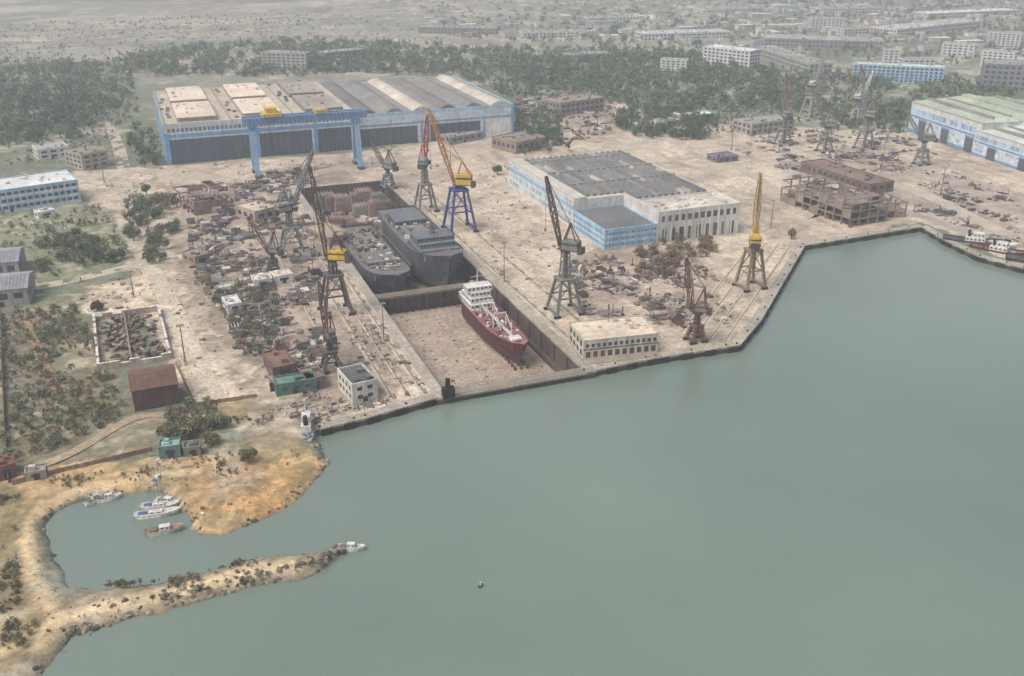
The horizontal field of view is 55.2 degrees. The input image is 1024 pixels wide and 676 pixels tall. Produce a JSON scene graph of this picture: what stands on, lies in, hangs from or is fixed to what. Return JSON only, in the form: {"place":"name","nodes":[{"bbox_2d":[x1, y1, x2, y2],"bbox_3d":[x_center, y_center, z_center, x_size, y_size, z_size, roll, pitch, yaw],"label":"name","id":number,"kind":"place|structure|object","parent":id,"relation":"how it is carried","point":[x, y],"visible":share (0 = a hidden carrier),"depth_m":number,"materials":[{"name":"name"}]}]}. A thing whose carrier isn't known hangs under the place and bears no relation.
{"place":"outdoors","nodes":[
{"label":"outdoors","id":0,"kind":"place"},
{"bbox_2d":[23,308,64,389],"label":"dirt road","id":1,"kind":"structure","parent":0,"point":[28,324],"depth_m":443.06,"materials":[{"name":"soil"}]},
{"bbox_2d":[23,412,216,468],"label":"dirt road","id":2,"kind":"structure","parent":0,"point":[92,440],"depth_m":369.71,"materials":[{"name":"soil"}]},
{"bbox_2d":[35,249,204,289],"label":"road","id":3,"kind":"structure","parent":0,"point":[57,283],"depth_m":530.81,"materials":[{"name":"paint"}]},
{"bbox_2d":[101,123,149,261],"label":"road","id":4,"kind":"structure","parent":0,"point":[122,152],"depth_m":708.87,"materials":[{"name":"paint"}]},
{"bbox_2d":[138,261,225,405],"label":"road","id":5,"kind":"structure","parent":0,"point":[203,374],"depth_m":457.10,"materials":[{"name":"paint"}]},
{"bbox_2d":[97,146,494,182],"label":"road","id":6,"kind":"structure","parent":0,"point":[204,176],"depth_m":744.07,"materials":[{"name":"paint"}]},
{"bbox_2d":[0,0,1023,675],"bbox_3d":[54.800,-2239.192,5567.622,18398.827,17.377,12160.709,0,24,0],"label":"ground","id":7,"kind":"structure","parent":0,"point":[272,442],"depth_m":605.40,"materials":[{"name":"beige concrete"}]},
{"bbox_2d":[0,452,17,480],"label":"site hut","id":8,"kind":"object","parent":7,"relation":"on","point":[7,464],"visible":0.96,"depth_m":340.86,"materials":[{"name":"paint"}]},
{"bbox_2d":[0,246,26,273],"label":"storage shed","id":9,"kind":"structure","parent":7,"relation":"on","point":[12,259],"depth_m":528.54,"materials":[{"name":"paint"}]},
{"bbox_2d":[0,270,35,307],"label":"storage shed","id":10,"kind":"structure","parent":7,"relation":"on","point":[16,288],"depth_m":490.45,"materials":[{"name":"paint"}]},
{"bbox_2d":[0,169,81,213],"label":"office building","id":11,"kind":"structure","parent":7,"relation":"on","point":[37,190],"depth_m":651.55,"materials":[{"name":"paint"}]},
{"bbox_2d":[31,141,68,159],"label":"building","id":12,"kind":"structure","parent":7,"relation":"on","point":[46,151],"depth_m":779.35,"materials":[{"name":"paint"}]},
{"bbox_2d":[11,446,152,484],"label":"concrete fence","id":13,"kind":"object","parent":7,"relation":"on","point":[92,462],"visible":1,"depth_m":349.47,"materials":[{"name":"paint"}]},
{"bbox_2d":[63,145,109,170],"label":"apartment building","id":14,"kind":"structure","parent":7,"relation":"on","point":[84,157],"depth_m":748.64,"materials":[{"name":"paint"}]},
{"bbox_2d":[32,190,180,270],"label":"roadside trees","id":15,"kind":"object","parent":7,"relation":"on","point":[140,202],"visible":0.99,"depth_m":574.28,"materials":[{"name":"green plant"}]},
{"bbox_2d":[92,304,171,369],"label":"ruined building","id":16,"kind":"structure","parent":7,"relation":"on","point":[134,358],"depth_m":448.87,"materials":[{"name":"paint"}]},
{"bbox_2d":[0,204,280,458],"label":"shrubs","id":17,"kind":"object","parent":7,"relation":"on","point":[198,407],"visible":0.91,"depth_m":419.12,"materials":[{"name":"green plant"}]},
{"bbox_2d":[0,414,298,649],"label":"shrubs","id":18,"kind":"object","parent":7,"relation":"on","point":[116,583],"visible":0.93,"depth_m":289.68,"materials":[{"name":"green plant"}]},
{"bbox_2d":[127,363,179,411],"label":"rusty shed","id":19,"kind":"structure","parent":7,"relation":"on","point":[153,387],"depth_m":389.68,"materials":[{"name":"paint"}]},
{"bbox_2d":[158,437,181,458],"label":"site hut","id":20,"kind":"object","parent":7,"relation":"on","point":[169,448],"visible":1,"depth_m":353.75,"materials":[{"name":"paint"}]},
{"bbox_2d":[32,430,346,672],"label":"riprap rocks","id":21,"kind":"object","parent":7,"relation":"on","point":[199,588],"visible":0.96,"depth_m":291.49,"materials":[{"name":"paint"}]},
{"bbox_2d":[172,183,227,215],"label":"concrete frame ruin","id":22,"kind":"object","parent":7,"relation":"on","point":[199,206],"visible":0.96,"depth_m":647.20,"materials":[{"name":"paint"}]},
{"bbox_2d":[181,175,322,294],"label":"scrap steel yard","id":23,"kind":"structure","parent":7,"relation":"on","point":[214,225],"depth_m":587.03,"materials":[{"name":"paint"}]},
{"bbox_2d":[235,200,276,223],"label":"storage shed","id":24,"kind":"structure","parent":7,"relation":"on","point":[255,210],"depth_m":621.92,"materials":[{"name":"paint"}]},
{"bbox_2d":[246,216,283,271],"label":"portal crane","id":25,"kind":"object","parent":7,"relation":"on","point":[270,249],"visible":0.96,"depth_m":525.85,"materials":[{"name":"paint"}]},
{"bbox_2d":[217,276,340,401],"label":"scrap steel yard","id":26,"kind":"structure","parent":7,"relation":"on","point":[314,351],"depth_m":461.75,"materials":[{"name":"paint"}]},
{"bbox_2d":[262,347,296,377],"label":"storage shed","id":27,"kind":"structure","parent":7,"relation":"on","point":[279,361],"depth_m":415.22,"materials":[{"name":"paint"}]},
{"bbox_2d":[261,50,311,69],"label":"apartment block","id":28,"kind":"structure","parent":7,"relation":"on","point":[283,58],"depth_m":1205.37,"materials":[{"name":"paint"}]},
{"bbox_2d":[261,167,313,224],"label":"scrap steel yard","id":29,"kind":"structure","parent":7,"relation":"on","point":[283,177],"depth_m":716.22,"materials":[{"name":"paint"}]},
{"bbox_2d":[272,150,315,257],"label":"portal crane","id":30,"kind":"object","parent":7,"relation":"on","point":[287,206],"visible":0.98,"depth_m":554.61,"materials":[{"name":"paint"}]},
{"bbox_2d":[272,370,316,396],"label":"green container shed","id":31,"kind":"structure","parent":7,"relation":"on","point":[289,384],"depth_m":400.90,"materials":[{"name":"paint"}]},
{"bbox_2d":[241,106,366,178],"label":"gantry crane","id":32,"kind":"object","parent":7,"relation":"on","point":[270,115],"visible":1,"depth_m":725.64,"materials":[{"name":"paint"}]},
{"bbox_2d":[299,401,314,442],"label":"patrol boat","id":33,"kind":"object","parent":7,"relation":"on","point":[307,429],"visible":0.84,"depth_m":373.12,"materials":[{"name":"paint"}]},
{"bbox_2d":[304,221,351,246],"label":"storage shed","id":34,"kind":"structure","parent":7,"relation":"on","point":[342,234],"depth_m":585.13,"materials":[{"name":"paint"}]},
{"bbox_2d":[317,281,341,374],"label":"portal crane","id":35,"kind":"object","parent":7,"relation":"on","point":[329,336],"visible":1,"depth_m":415.76,"materials":[{"name":"paint"}]},
{"bbox_2d":[308,166,355,318],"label":"portal crane","id":36,"kind":"object","parent":7,"relation":"on","point":[332,256],"visible":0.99,"depth_m":469.60,"materials":[{"name":"paint"}]},
{"bbox_2d":[152,74,513,164],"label":"ship assembly hall","id":37,"kind":"structure","parent":7,"relation":"on","point":[197,124],"depth_m":826.13,"materials":[{"name":"paint"}]},
{"bbox_2d":[269,389,407,423],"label":"loose materials","id":38,"kind":"object","parent":7,"relation":"on","point":[344,403],"visible":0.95,"depth_m":389.89,"materials":[{"name":"paint"}]},
{"bbox_2d":[292,212,410,396],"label":"crane rail track","id":39,"kind":"structure","parent":7,"relation":"on","point":[392,370],"depth_m":453.58,"materials":[{"name":"paint"}]},
{"bbox_2d":[279,206,427,399],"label":"crane rail track","id":40,"kind":"structure","parent":7,"relation":"on","point":[383,382],"depth_m":460.40,"materials":[{"name":"paint"}]},
{"bbox_2d":[337,363,377,404],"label":"pump house","id":41,"kind":"structure","parent":7,"relation":"on","point":[357,383],"depth_m":394.63,"materials":[{"name":"paint"}]},
{"bbox_2d":[327,313,424,417],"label":"loose materials","id":42,"kind":"object","parent":7,"relation":"on","point":[401,361],"visible":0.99,"depth_m":433.06,"materials":[{"name":"paint"}]},
{"bbox_2d":[317,393,436,435],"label":"quay wall","id":43,"kind":"structure","parent":7,"relation":"on","point":[373,416],"depth_m":385.61,"materials":[{"name":"paint"}]},
{"bbox_2d":[370,141,398,189],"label":"portal crane","id":44,"kind":"object","parent":7,"relation":"on","point":[388,165],"visible":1,"depth_m":691.37,"materials":[{"name":"paint"}]},
{"bbox_2d":[0,43,780,139],"bbox_3d":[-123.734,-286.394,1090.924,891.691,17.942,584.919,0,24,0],"label":"distant trees","id":45,"kind":"object","parent":7,"relation":"on","point":[172,66],"visible":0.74,"depth_m":1120.04,"materials":[{"name":"green plant"}]},
{"bbox_2d":[414,115,439,211],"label":"portal crane","id":46,"kind":"object","parent":7,"relation":"on","point":[423,161],"visible":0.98,"depth_m":635.59,"materials":[{"name":"paint"}]},
{"bbox_2d":[290,178,596,404],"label":"dry dock","id":47,"kind":"object","parent":7,"relation":"in","point":[548,348],"visible":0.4,"depth_m":476.39,"materials":[{"name":"paint"}]},
{"bbox_2d":[314,186,391,226],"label":"hull sections","id":48,"kind":"object","parent":47,"relation":"on","point":[367,202],"visible":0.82,"depth_m":672.08,"materials":[{"name":"paint"}]},
{"bbox_2d":[341,224,411,293],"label":"ship hull","id":49,"kind":"object","parent":47,"relation":"in","point":[380,264],"visible":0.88,"depth_m":545.58,"materials":[{"name":"paint"}]},
{"bbox_2d":[310,204,543,387],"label":"keel blocks","id":50,"kind":"structure","parent":47,"relation":"on","point":[364,219],"depth_m":649.75,"materials":[{"name":"paint"}]},
{"bbox_2d":[376,205,463,286],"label":"ship hull","id":51,"kind":"object","parent":50,"relation":"on","point":[426,248],"visible":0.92,"depth_m":546.44,"materials":[{"name":"paint"}]},
{"bbox_2d":[375,280,484,314],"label":"intermediate dock gate","id":52,"kind":"structure","parent":47,"relation":"on","point":[405,301],"depth_m":515.57,"materials":[{"name":"paint"}]},
{"bbox_2d":[457,272,528,370],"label":"tanker ship","id":53,"kind":"object","parent":47,"relation":"in","point":[493,324],"visible":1,"depth_m":474.79,"materials":[{"name":"paint"}]},
{"bbox_2d":[441,365,588,402],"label":"dock gate","id":54,"kind":"structure","parent":47,"relation":"on","point":[450,393],"depth_m":410.11,"materials":[{"name":"paint"}]},
{"bbox_2d":[428,109,478,233],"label":"portal crane","id":55,"kind":"object","parent":7,"relation":"on","point":[461,181],"visible":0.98,"depth_m":592.41,"materials":[{"name":"paint"}]},
{"bbox_2d":[0,11,908,164],"bbox_3d":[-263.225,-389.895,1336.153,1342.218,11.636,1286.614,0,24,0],"label":"distant scrub","id":56,"kind":"object","parent":7,"relation":"on","point":[102,118],"visible":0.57,"depth_m":987.89,"materials":[{"name":"green plant"}]},
{"bbox_2d":[418,24,499,33],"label":"factory building","id":57,"kind":"structure","parent":7,"relation":"on","point":[440,28],"depth_m":1550.82,"materials":[{"name":"paint"}]},
{"bbox_2d":[436,130,482,144],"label":"storage shed","id":58,"kind":"structure","parent":7,"relation":"on","point":[462,137],"depth_m":834.69,"materials":[{"name":"paint"}]},
{"bbox_2d":[398,183,599,364],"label":"crane rail track","id":59,"kind":"structure","parent":7,"relation":"on","point":[555,326],"depth_m":541.02,"materials":[{"name":"paint"}]},
{"bbox_2d":[0,0,1023,145],"bbox_3d":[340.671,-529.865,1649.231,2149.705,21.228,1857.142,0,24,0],"label":"distant trees","id":60,"kind":"object","parent":7,"relation":"on","point":[53,67],"visible":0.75,"depth_m":1175.86,"materials":[{"name":"green plant"}]},
{"bbox_2d":[125,99,907,165],"bbox_3d":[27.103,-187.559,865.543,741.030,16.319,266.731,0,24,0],"label":"roadside trees","id":61,"kind":"object","parent":7,"relation":"on","point":[652,111],"visible":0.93,"depth_m":884.09,"materials":[{"name":"green plant"}]},
{"bbox_2d":[491,130,546,153],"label":"storage shed","id":62,"kind":"structure","parent":7,"relation":"on","point":[512,142],"depth_m":805.60,"materials":[{"name":"paint"}]},
{"bbox_2d":[518,29,574,37],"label":"warehouse","id":63,"kind":"structure","parent":7,"relation":"on","point":[562,33],"depth_m":1504.22,"materials":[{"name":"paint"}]},
{"bbox_2d":[543,176,584,319],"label":"portal crane","id":64,"kind":"object","parent":7,"relation":"on","point":[566,245],"visible":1,"depth_m":470.65,"materials":[{"name":"paint"}]},
{"bbox_2d":[510,96,617,146],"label":"scrap steel yard","id":65,"kind":"structure","parent":7,"relation":"on","point":[595,115],"depth_m":919.94,"materials":[{"name":"paint"}]},
{"bbox_2d":[541,93,604,114],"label":"warehouse","id":66,"kind":"structure","parent":7,"relation":"on","point":[577,103],"depth_m":953.05,"materials":[{"name":"paint"}]},
{"bbox_2d":[568,315,661,363],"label":"quay office","id":67,"kind":"structure","parent":7,"relation":"on","point":[604,340],"depth_m":435.09,"materials":[{"name":"paint"}]},
{"bbox_2d":[508,150,740,249],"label":"fabrication workshop","id":68,"kind":"structure","parent":7,"relation":"on","point":[613,199],"depth_m":609.94,"materials":[{"name":"paint"}]},
{"bbox_2d":[568,248,719,328],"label":"scrap steel yard","id":69,"kind":"structure","parent":7,"relation":"on","point":[643,274],"depth_m":518.01,"materials":[{"name":"paint"}]},
{"bbox_2d":[632,232,717,275],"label":"autumn shrubs","id":70,"kind":"object","parent":7,"relation":"on","point":[668,265],"visible":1,"depth_m":557.78,"materials":[{"name":"brown plant"}]},
{"bbox_2d":[634,28,730,41],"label":"factory building","id":71,"kind":"structure","parent":7,"relation":"on","point":[651,35],"depth_m":1481.61,"materials":[{"name":"paint"}]},
{"bbox_2d":[370,0,1023,59],"bbox_3d":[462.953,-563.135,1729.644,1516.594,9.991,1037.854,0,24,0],"label":"distant town","id":72,"kind":"object","parent":7,"relation":"on","point":[776,6],"visible":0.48,"depth_m":1675.44,"materials":[{"name":"paint"}]},
{"bbox_2d":[682,257,711,344],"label":"portal crane","id":73,"kind":"object","parent":7,"relation":"on","point":[697,309],"visible":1,"depth_m":443.35,"materials":[{"name":"paint"}]},
{"bbox_2d":[702,44,761,68],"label":"apartment block","id":74,"kind":"structure","parent":7,"relation":"on","point":[749,57],"depth_m":1223.63,"materials":[{"name":"paint"}]},
{"bbox_2d":[695,5,770,13],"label":"warehouse","id":75,"kind":"structure","parent":7,"relation":"on","point":[732,9],"depth_m":1848.31,"materials":[{"name":"paint"}]},
{"bbox_2d":[732,173,767,292],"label":"portal crane","id":76,"kind":"object","parent":7,"relation":"on","point":[755,241],"visible":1,"depth_m":504.62,"materials":[{"name":"paint"}]},
{"bbox_2d":[724,246,791,340],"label":"crane rail track","id":77,"kind":"structure","parent":7,"relation":"on","point":[741,317],"depth_m":499.46,"materials":[{"name":"paint"}]},
{"bbox_2d":[732,114,794,135],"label":"warehouse","id":78,"kind":"structure","parent":7,"relation":"on","point":[761,124],"depth_m":867.07,"materials":[{"name":"paint"}]},
{"bbox_2d":[772,70,792,146],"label":"portal crane","id":79,"kind":"object","parent":7,"relation":"on","point":[787,114],"visible":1,"depth_m":814.71,"materials":[{"name":"paint"}]},
{"bbox_2d":[752,45,832,73],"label":"factory building","id":80,"kind":"structure","parent":7,"relation":"on","point":[781,56],"depth_m":1233.34,"materials":[{"name":"paint"}]},
{"bbox_2d":[581,224,1023,376],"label":"quay wall","id":81,"kind":"structure","parent":7,"relation":"on","point":[737,343],"depth_m":513.94,"materials":[{"name":"paint"}]},
{"bbox_2d":[797,41,829,120],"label":"portal crane","id":82,"kind":"object","parent":7,"relation":"on","point":[813,83],"visible":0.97,"depth_m":916.51,"materials":[{"name":"paint"}]},
{"bbox_2d":[718,120,914,155],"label":"scrap steel yard","id":83,"kind":"structure","parent":7,"relation":"on","point":[784,150],"depth_m":848.69,"materials":[{"name":"paint"}]},
{"bbox_2d":[763,33,883,49],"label":"factory building","id":84,"kind":"structure","parent":7,"relation":"on","point":[810,41],"depth_m":1396.79,"materials":[{"name":"paint"}]},
{"bbox_2d":[807,16,843,30],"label":"apartment block","id":85,"kind":"structure","parent":7,"relation":"on","point":[820,22],"depth_m":1585.48,"materials":[{"name":"paint"}]},
{"bbox_2d":[812,91,839,152],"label":"portal crane","id":86,"kind":"object","parent":7,"relation":"on","point":[827,124],"visible":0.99,"depth_m":793.27,"materials":[{"name":"paint"}]},
{"bbox_2d":[780,175,888,227],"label":"concrete frame ruin","id":87,"kind":"object","parent":7,"relation":"on","point":[821,194],"visible":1,"depth_m":632.66,"materials":[{"name":"paint"}]},
{"bbox_2d":[810,5,882,13],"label":"warehouse","id":88,"kind":"structure","parent":7,"relation":"on","point":[867,9],"depth_m":1860.62,"materials":[{"name":"paint"}]},
{"bbox_2d":[800,158,894,192],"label":"storage shed","id":89,"kind":"structure","parent":7,"relation":"on","point":[861,180],"depth_m":706.30,"materials":[{"name":"paint"}]},
{"bbox_2d":[851,64,879,150],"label":"portal crane","id":90,"kind":"object","parent":7,"relation":"on","point":[868,114],"visible":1,"depth_m":799.93,"materials":[{"name":"paint"}]},
{"bbox_2d":[831,191,907,219],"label":"concrete frame ruin","id":91,"kind":"object","parent":7,"relation":"on","point":[893,208],"visible":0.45,"depth_m":631.30,"materials":[{"name":"paint"}]},
{"bbox_2d":[774,137,1019,251],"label":"scrap steel yard","id":92,"kind":"structure","parent":7,"relation":"on","point":[860,154],"depth_m":706.55,"materials":[{"name":"paint"}]},
{"bbox_2d":[852,61,945,84],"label":"office building","id":93,"kind":"structure","parent":7,"relation":"on","point":[903,73],"depth_m":1111.95,"materials":[{"name":"paint"}]},
{"bbox_2d":[902,111,937,166],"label":"portal crane","id":94,"kind":"object","parent":7,"relation":"on","point":[924,139],"visible":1,"depth_m":752.39,"materials":[{"name":"paint"}]},
{"bbox_2d":[870,18,980,35],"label":"factory building","id":95,"kind":"structure","parent":7,"relation":"on","point":[946,25],"depth_m":1570.22,"materials":[{"name":"paint"}]},
{"bbox_2d":[941,41,976,56],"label":"apartment block","id":96,"kind":"structure","parent":7,"relation":"on","point":[959,49],"depth_m":1317.22,"materials":[{"name":"paint"}]},
{"bbox_2d":[908,94,1023,153],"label":"workshop hall","id":97,"kind":"structure","parent":7,"relation":"on","point":[956,121],"depth_m":823.10,"materials":[{"name":"paint"}]},
{"bbox_2d":[913,7,1019,19],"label":"factory building","id":98,"kind":"structure","parent":7,"relation":"on","point":[950,14],"depth_m":1788.52,"materials":[{"name":"paint"}]},
{"bbox_2d":[972,122,1023,171],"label":"workshop hall","id":99,"kind":"structure","parent":7,"relation":"on","point":[1004,146],"depth_m":764.78,"materials":[{"name":"paint"}]},
{"bbox_2d":[979,58,1023,92],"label":"office building","id":100,"kind":"structure","parent":7,"relation":"on","point":[1009,73],"depth_m":1061.88,"materials":[{"name":"paint"}]},
{"bbox_2d":[986,31,1021,47],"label":"apartment block","id":101,"kind":"structure","parent":7,"relation":"on","point":[1006,39],"depth_m":1398.79,"materials":[{"name":"paint"}]},
{"bbox_2d":[42,232,1023,675],"bbox_3d":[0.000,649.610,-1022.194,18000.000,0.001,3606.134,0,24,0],"label":"water","id":102,"kind":"structure","parent":0,"point":[820,472],"depth_m":320.91,"materials":[{"name":"teal liquid"}]},
{"bbox_2d":[132,468,179,519],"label":"sailing yacht","id":103,"kind":"object","parent":102,"relation":"on","point":[158,512],"visible":1,"depth_m":325.17,"materials":[{"name":"paint"}]},
{"bbox_2d":[943,224,1011,243],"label":"tugboat","id":104,"kind":"object","parent":102,"relation":"on","point":[978,237],"visible":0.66,"depth_m":583.71,"materials":[{"name":"paint"}]},
{"bbox_2d":[969,234,1023,254],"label":"tugboat","id":105,"kind":"object","parent":102,"relation":"on","point":[1002,247],"visible":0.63,"depth_m":567.43,"materials":[{"name":"paint"}]},
{"bbox_2d":[502,127,907,164],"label":"road","id":106,"kind":"structure","parent":0,"point":[640,143],"depth_m":849.63,"materials":[{"name":"paint"}]},
{"bbox_2d":[672,142,916,218],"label":"road","id":107,"kind":"structure","parent":0,"point":[771,187],"depth_m":711.35,"materials":[{"name":"paint"}]},
{"bbox_2d":[740,134,1014,234],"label":"road","id":108,"kind":"structure","parent":0,"point":[991,227],"depth_m":665.03,"materials":[{"name":"paint"}]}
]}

